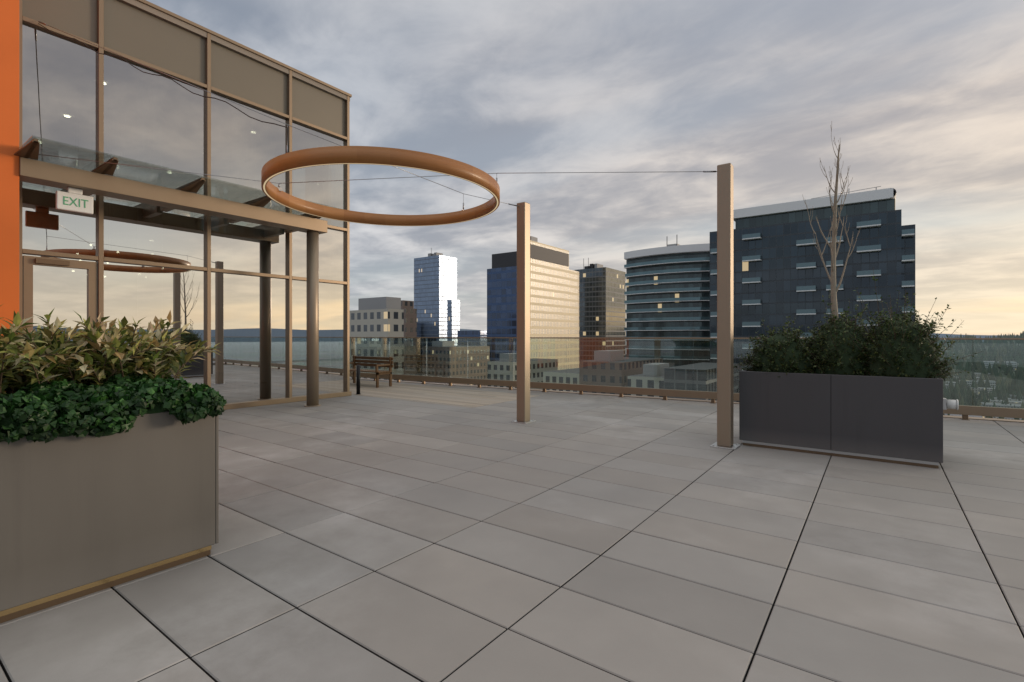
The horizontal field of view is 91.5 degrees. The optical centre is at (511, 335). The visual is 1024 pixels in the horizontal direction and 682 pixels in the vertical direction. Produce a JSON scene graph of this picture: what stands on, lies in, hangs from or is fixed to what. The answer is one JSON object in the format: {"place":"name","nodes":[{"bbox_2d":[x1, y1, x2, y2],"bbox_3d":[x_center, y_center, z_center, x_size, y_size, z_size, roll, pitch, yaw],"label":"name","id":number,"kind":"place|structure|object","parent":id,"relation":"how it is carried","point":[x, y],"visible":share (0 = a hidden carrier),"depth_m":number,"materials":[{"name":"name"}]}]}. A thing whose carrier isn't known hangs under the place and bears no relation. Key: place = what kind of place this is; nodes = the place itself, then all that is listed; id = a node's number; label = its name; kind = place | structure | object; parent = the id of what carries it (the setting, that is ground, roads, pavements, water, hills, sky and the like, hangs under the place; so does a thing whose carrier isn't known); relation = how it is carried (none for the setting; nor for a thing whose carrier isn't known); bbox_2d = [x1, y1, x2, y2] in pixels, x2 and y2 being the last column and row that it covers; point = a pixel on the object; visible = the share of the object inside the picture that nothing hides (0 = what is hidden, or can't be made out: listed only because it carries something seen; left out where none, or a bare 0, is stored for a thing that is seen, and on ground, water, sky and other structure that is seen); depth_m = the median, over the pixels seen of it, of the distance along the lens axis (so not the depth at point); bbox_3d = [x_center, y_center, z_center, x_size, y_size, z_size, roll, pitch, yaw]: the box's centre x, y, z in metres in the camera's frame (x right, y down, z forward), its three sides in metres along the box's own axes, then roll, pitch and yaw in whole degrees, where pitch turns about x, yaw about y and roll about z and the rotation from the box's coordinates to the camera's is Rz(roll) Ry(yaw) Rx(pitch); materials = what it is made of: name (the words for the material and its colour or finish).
{"place":"outdoors","nodes":[
{"label":"outdoors","id":0,"kind":"place"},
{"bbox_2d":[19,0,351,409],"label":"pavilion curtain wall frames","id":1,"kind":"structure","parent":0,"point":[100,258],"depth_m":9.22,"materials":[{"name":"brown metal"}]},
{"bbox_2d":[23,255,96,341],"bbox_3d":[-6.835,0.105,7.579,0.133,2.550,0.840,0,0,36],"label":"door frame","id":2,"kind":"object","parent":1,"relation":"in","point":[29,262],"depth_m":7.45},
{"bbox_2d":[22,0,344,403],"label":"window glass","id":3,"kind":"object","parent":1,"relation":"in","point":[155,119],"depth_m":8.97,"materials":[{"name":"clear glass"}]},
{"bbox_2d":[118,0,346,100],"bbox_3d":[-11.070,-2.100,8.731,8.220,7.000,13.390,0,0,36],"label":"roof edge","id":4,"kind":"object","parent":1,"relation":"on","point":[136,4],"visible":0.08,"depth_m":9.51,"materials":[{"name":"brown metal"}]},
{"bbox_2d":[38,23,288,152],"bbox_3d":[-4.662,-3.247,6.309,5.038,2.695,0.020,0,0,24],"label":"string light cable","id":5,"kind":"object","parent":4,"relation":"attached to","point":[180,85],"visible":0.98,"depth_m":5.98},
{"bbox_2d":[147,0,1023,334],"label":"sky","id":6,"kind":"structure","parent":0,"point":[923,100],"materials":[{"name":"grey"}]},
{"bbox_2d":[350,186,914,401],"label":"city buildings","id":7,"kind":"structure","parent":0,"point":[780,275],"depth_m":162.14,"materials":[{"name":"grey glass"}]},
{"bbox_2d":[460,329,1019,341],"bbox_3d":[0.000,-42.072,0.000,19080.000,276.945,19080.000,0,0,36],"label":"distant hills","id":8,"kind":"structure","parent":0,"point":[958,335],"depth_m":7056.41,"materials":[{"name":"grey"}]},
{"bbox_2d":[934,331,1023,419],"bbox_3d":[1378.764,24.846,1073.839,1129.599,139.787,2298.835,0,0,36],"label":"distant forest","id":9,"kind":"object","parent":0,"point":[1002,391],"visible":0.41,"depth_m":843.82,"materials":[{"name":"green plant"}]},
{"label":"city ground","id":10,"kind":"structure","parent":0,"visible":0},
{"bbox_2d":[942,361,1023,419],"bbox_3d":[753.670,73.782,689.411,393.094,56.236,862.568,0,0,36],"label":"hillside buildings","id":11,"kind":"structure","parent":10,"relation":"on","point":[1017,403],"depth_m":685.39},
{"bbox_3d":[-5.778,48.925,3.121,30.889,94.950,26.201,0,0,36],"label":"tower body","id":12,"kind":"object","parent":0,"visible":0},
{"bbox_2d":[350,380,538,407],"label":"timber deck","id":13,"kind":"structure","parent":12,"relation":"on","point":[467,398],"depth_m":11.91,"materials":[{"name":"grey wood"}]},
{"bbox_2d":[356,365,359,393],"bbox_3d":[-3.690,1.050,11.981,0.130,0.700,0.130,0,0,36],"label":"bollard","id":14,"kind":"object","parent":13,"relation":"on","point":[357,379],"visible":1,"depth_m":11.95,"materials":[{"name":"black metal"}]},
{"bbox_2d":[350,355,392,387],"bbox_3d":[-4.175,0.990,14.178,1.800,0.820,0.530,0,0,36],"label":"timber bench","id":15,"kind":"object","parent":13,"relation":"on","point":[389,363],"visible":0.71,"depth_m":14.09,"materials":[{"name":"brown wood"}]},
{"bbox_2d":[0,379,1023,681],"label":"terrace pavers","id":16,"kind":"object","parent":12,"relation":"on","point":[568,537],"visible":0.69,"depth_m":3.08,"materials":[{"name":"concrete"}]},
{"bbox_2d":[0,0,18,335],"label":"orange wall","id":17,"kind":"structure","parent":16,"relation":"on","point":[9,159],"depth_m":6.41,"materials":[{"name":"orange paint"}]},
{"bbox_2d":[38,21,716,209],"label":"tension cables and fittings","id":18,"kind":"object","parent":17,"relation":"attached to","point":[279,188],"visible":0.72,"depth_m":6.41,"materials":[{"name":"grey metal"}]},
{"bbox_2d":[261,146,499,225],"bbox_3d":[-1.601,-1.806,6.407,2.890,0.167,2.890,0,0,36],"label":"ring light","id":19,"kind":"object","parent":18,"relation":"hanging from","point":[309,157],"visible":1,"depth_m":5.46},
{"bbox_2d":[0,545,210,622],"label":"planter plinth","id":20,"kind":"structure","parent":16,"relation":"on","point":[51,600],"depth_m":2.73,"materials":[{"name":"brown wood"}]},
{"bbox_2d":[0,411,218,610],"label":"planter","id":21,"kind":"object","parent":16,"relation":"on","point":[75,512],"visible":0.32,"depth_m":2.73,"materials":[{"name":"grey metal"}]},
{"bbox_2d":[0,304,221,396],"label":"leucothoe shrub","id":22,"kind":"object","parent":21,"relation":"on","point":[82,345],"depth_m":3.11,"materials":[{"name":"green plant"}]},
{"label":"planter soil","id":23,"kind":"structure","parent":21,"relation":"in","visible":0},
{"bbox_2d":[0,393,201,436],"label":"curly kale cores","id":24,"kind":"object","parent":23,"relation":"on","point":[7,423],"visible":0.06,"depth_m":2.72,"materials":[{"name":"green plant"}]},
{"bbox_2d":[0,372,226,443],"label":"ground cover plants","id":25,"kind":"object","parent":23,"relation":"on","point":[56,410],"visible":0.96,"depth_m":2.73,"materials":[{"name":"green plant"}]},
{"bbox_2d":[304,231,320,406],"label":"canopy column","id":26,"kind":"structure","parent":16,"relation":"on","point":[312,318],"depth_m":9.90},
{"bbox_2d":[19,157,326,233],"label":"canopy beam","id":27,"kind":"structure","parent":26,"relation":"on","point":[89,183],"depth_m":7.74,"materials":[{"name":"brown metal"}]},
{"bbox_2d":[56,187,92,214],"bbox_3d":[-6.162,-1.915,7.036,0.070,0.330,0.400,0,0,36],"label":"exit sign","id":28,"kind":"object","parent":27,"relation":"hanging from","point":[73,193],"visible":1,"depth_m":7.01,"materials":[{"name":"white plastic"}]},
{"bbox_2d":[63,196,87,207],"bbox_3d":[-6.130,-1.877,7.016,0.004,0.114,0.271,0,0,36],"label":"exit sign lettering","id":29,"kind":"object","parent":28,"relation":"attached to","point":[64,197],"visible":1,"depth_m":6.99},
{"bbox_2d":[14,138,321,218],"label":"canopy brackets","id":30,"kind":"object","parent":27,"relation":"attached to","point":[30,149],"visible":0.63,"depth_m":7.08,"materials":[{"name":"brown metal"}]},
{"bbox_2d":[19,135,344,214],"bbox_3d":[-5.208,-2.457,8.413,1.570,0.018,4.490,0,0,36],"label":"glass canopy","id":31,"kind":"object","parent":30,"relation":"attached to","point":[210,187],"visible":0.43,"depth_m":7.58,"materials":[{"name":"clear glass"}]},
{"bbox_2d":[511,420,534,423],"bbox_3d":[0.186,1.387,8.134,0.300,0.026,0.300,0,0,36],"label":"post base plate","id":32,"kind":"object","parent":16,"relation":"on","point":[516,421],"visible":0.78,"depth_m":8.08,"materials":[{"name":"grey metal"}]},
{"bbox_2d":[517,202,529,421],"bbox_3d":[0.186,-0.386,8.134,0.164,3.548,0.164,0,0,36],"label":"cable post","id":33,"kind":"object","parent":16,"relation":"on","point":[523,311],"visible":1,"depth_m":8.07,"materials":[{"name":"brown metal"}]},
{"bbox_2d":[350,338,1017,408],"bbox_3d":[1.314,0.615,12.155,29.684,1.100,0.018,0,0,31],"label":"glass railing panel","id":34,"kind":"object","parent":16,"relation":"on","point":[412,356],"visible":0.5,"depth_m":14.99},
{"bbox_2d":[350,337,1023,339],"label":"guardrail top rail","id":35,"kind":"object","parent":34,"relation":"on","point":[668,338],"visible":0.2,"depth_m":11.34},
{"bbox_2d":[717,163,732,446],"bbox_3d":[2.704,-0.386,6.326,0.164,3.548,0.164,0,0,36],"label":"cable post","id":36,"kind":"object","parent":16,"relation":"on","point":[724,304],"visible":1,"depth_m":6.25,"materials":[{"name":"brown metal"}]},
{"bbox_2d":[710,442,740,449],"bbox_3d":[2.704,1.387,6.326,0.300,0.026,0.300,0,0,36],"label":"post base plate","id":37,"kind":"object","parent":16,"relation":"on","point":[732,447],"visible":0.73,"depth_m":6.25,"materials":[{"name":"grey metal"}]},
{"bbox_2d":[742,440,938,468],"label":"planter plinth","id":38,"kind":"structure","parent":16,"relation":"on","point":[852,455],"depth_m":5.74,"materials":[{"name":"grey metal"}]},
{"bbox_2d":[739,370,942,462],"bbox_3d":[3.997,0.890,6.196,1.980,0.880,0.990,0,0,36],"label":"planter","id":39,"kind":"object","parent":16,"relation":"on","point":[897,417],"visible":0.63,"depth_m":5.71,"materials":[{"name":"grey metal"}]},
{"bbox_2d":[943,398,958,409],"bbox_3d":[4.739,0.740,5.410,0.145,0.120,0.116,0,0,36],"label":"outdoor light fixture","id":40,"kind":"object","parent":39,"relation":"attached to","point":[950,404],"visible":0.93,"depth_m":5.38,"materials":[{"name":"silver metal"}]},
{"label":"planter soil","id":41,"kind":"structure","parent":39,"relation":"in","visible":0},
{"bbox_2d":[733,316,819,376],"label":"holly leaves","id":42,"kind":"object","parent":41,"relation":"on","point":[791,361],"visible":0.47,"depth_m":6.29,"materials":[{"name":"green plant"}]},
{"bbox_2d":[751,332,813,373],"bbox_3d":[3.538,0.457,6.491,0.802,1.045,0.721,0,0,36],"label":"shrub","id":43,"kind":"object","parent":41,"relation":"on","point":[790,347],"visible":0.33,"depth_m":6.24,"materials":[{"name":"green plant"}]},
{"bbox_2d":[802,128,860,321],"bbox_3d":[4.064,-1.040,6.309,0.419,3.181,0.716,0,0,3],"label":"bare young tree","id":44,"kind":"object","parent":41,"relation":"on","point":[832,278],"visible":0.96,"depth_m":6.17,"materials":[{"name":"brown plant"}]},
{"bbox_2d":[810,318,866,375],"bbox_3d":[4.063,0.440,6.176,0.726,1.329,0.750,0,0,36],"label":"shrub","id":45,"kind":"object","parent":41,"relation":"on","point":[846,356],"visible":0.26,"depth_m":5.95,"materials":[{"name":"green plant"}]},
{"bbox_2d":[791,290,887,375],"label":"holly leaves","id":46,"kind":"object","parent":41,"relation":"on","point":[812,332],"visible":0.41,"depth_m":5.98,"materials":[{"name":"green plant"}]},
{"bbox_2d":[865,315,942,377],"bbox_3d":[4.480,0.426,5.793,0.778,1.368,0.712,0,0,36],"label":"shrub","id":47,"kind":"object","parent":41,"relation":"on","point":[911,370],"visible":0.36,"depth_m":5.56,"materials":[{"name":"green plant"}]},
{"bbox_2d":[844,270,979,380],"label":"holly leaves","id":48,"kind":"object","parent":41,"relation":"on","point":[937,353],"visible":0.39,"depth_m":5.58,"materials":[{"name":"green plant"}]},
{"bbox_2d":[350,377,1023,422],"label":"parapet curb","id":49,"kind":"structure","parent":12,"relation":"on","point":[989,419],"depth_m":11.62,"materials":[{"name":"grey concrete"}]},
{"bbox_2d":[350,372,1023,419],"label":"guardrail base","id":50,"kind":"object","parent":49,"relation":"on","point":[964,411],"visible":0.56,"depth_m":11.40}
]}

